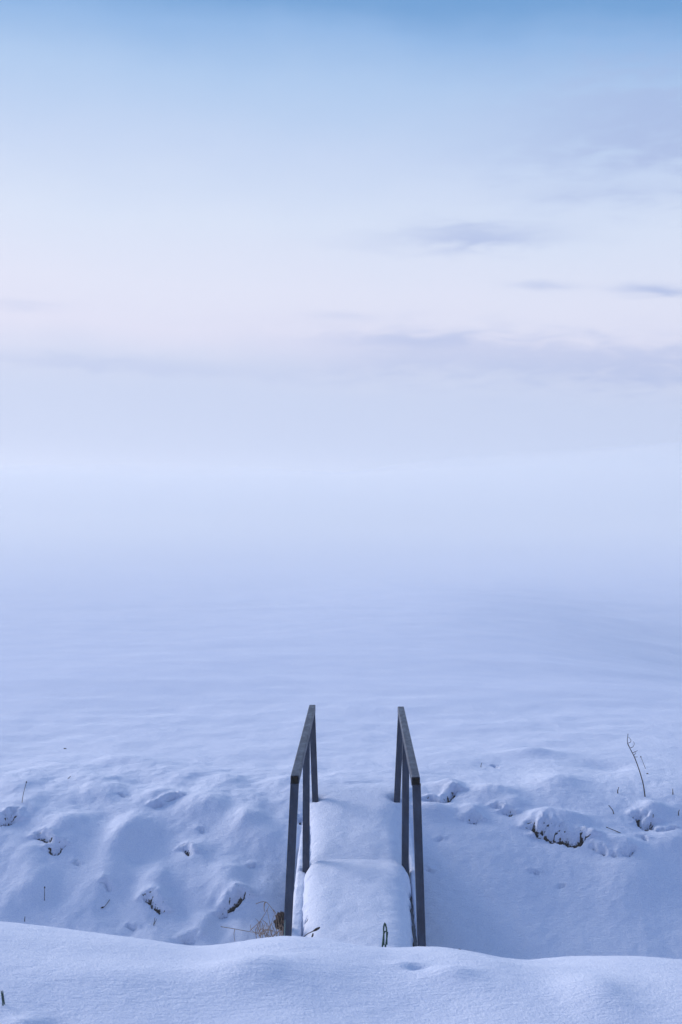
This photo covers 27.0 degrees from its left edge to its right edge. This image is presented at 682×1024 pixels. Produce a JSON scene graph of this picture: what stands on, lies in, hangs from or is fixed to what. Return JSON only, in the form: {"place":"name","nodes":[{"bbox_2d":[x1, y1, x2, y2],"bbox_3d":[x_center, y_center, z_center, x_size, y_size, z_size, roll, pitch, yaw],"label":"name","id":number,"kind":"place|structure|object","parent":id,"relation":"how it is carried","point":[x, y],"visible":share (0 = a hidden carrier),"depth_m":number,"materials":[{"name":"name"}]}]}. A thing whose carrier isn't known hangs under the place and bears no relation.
{"place":"outdoors","nodes":[
{"label":"outdoors","id":0,"kind":"place"},
{"bbox_2d":[0,512,681,1023],"bbox_3d":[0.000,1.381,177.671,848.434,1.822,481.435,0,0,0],"label":"snow ground","id":1,"kind":"structure","parent":0,"point":[168,680],"depth_m":13.01,"materials":[{"name":"white snow"}]},
{"bbox_2d":[1,990,4,1005],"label":"grass shoot","id":2,"kind":"object","parent":1,"relation":"on","point":[2,997],"depth_m":4.21,"materials":[{"name":"plant"}]},
{"bbox_2d":[221,901,283,940],"bbox_3d":[-0.533,2.569,8.883,0.444,0.253,0.156,0,0,0],"label":"grass tuft","id":3,"kind":"object","parent":1,"relation":"on","point":[268,930],"visible":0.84,"depth_m":8.91,"materials":[{"name":"plant"}]},
{"bbox_2d":[273,911,283,930],"bbox_3d":[-0.377,2.592,9.017,0.092,0.134,0.097,0,0,32],"label":"earth clod","id":4,"kind":"object","parent":1,"relation":"on","point":[280,915],"visible":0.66,"depth_m":8.99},
{"bbox_2d":[283,705,425,946],"bbox_3d":[0.084,2.298,9.428,0.902,1.541,4.240,0,0,0],"label":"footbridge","id":5,"kind":"object","parent":1,"relation":"on","point":[406,764],"visible":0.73,"depth_m":9.21,"materials":[{"name":"metal"}]},
{"bbox_2d":[292,821,305,936],"bbox_3d":[-0.286,2.598,9.263,0.092,0.435,3.697,0,0,1],"label":"snow strip","id":6,"kind":"object","parent":5,"relation":"on","point":[298,905],"visible":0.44,"depth_m":9.60,"materials":[{"name":"white snow"}]},
{"bbox_2d":[302,783,413,946],"bbox_3d":[0.127,2.521,9.564,1.197,0.604,4.400,0,0,0],"label":"snow cover","id":7,"kind":"object","parent":5,"relation":"on","point":[357,887],"visible":0.59,"depth_m":9.80,"materials":[{"name":"white snow"}]},
{"bbox_2d":[409,824,416,937],"bbox_3d":[0.502,2.606,9.263,0.069,0.419,3.696,0,0,0],"label":"snow strip","id":8,"kind":"object","parent":5,"relation":"on","point":[411,867],"visible":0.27,"depth_m":10.07,"materials":[{"name":"white snow"}]},
{"bbox_2d":[382,922,387,946],"bbox_3d":[0.174,1.720,5.685,0.029,0.157,0.032,0,0,0],"label":"grass shoot","id":9,"kind":"object","parent":1,"relation":"on","point":[384,942],"depth_m":5.68,"materials":[{"name":"plant"}]},
{"bbox_2d":[627,736,645,796],"bbox_3d":[2.373,2.056,11.430,0.157,0.557,0.046,0,0,0],"label":"dead weed","id":10,"kind":"object","parent":1,"relation":"on","point":[637,765],"visible":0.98,"depth_m":11.41,"materials":[{"name":"grey plant"}]},
{"bbox_2d":[0,0,681,511],"label":"sky","id":11,"kind":"structure","parent":0,"point":[256,255],"materials":[{"name":"blue"}]}
]}

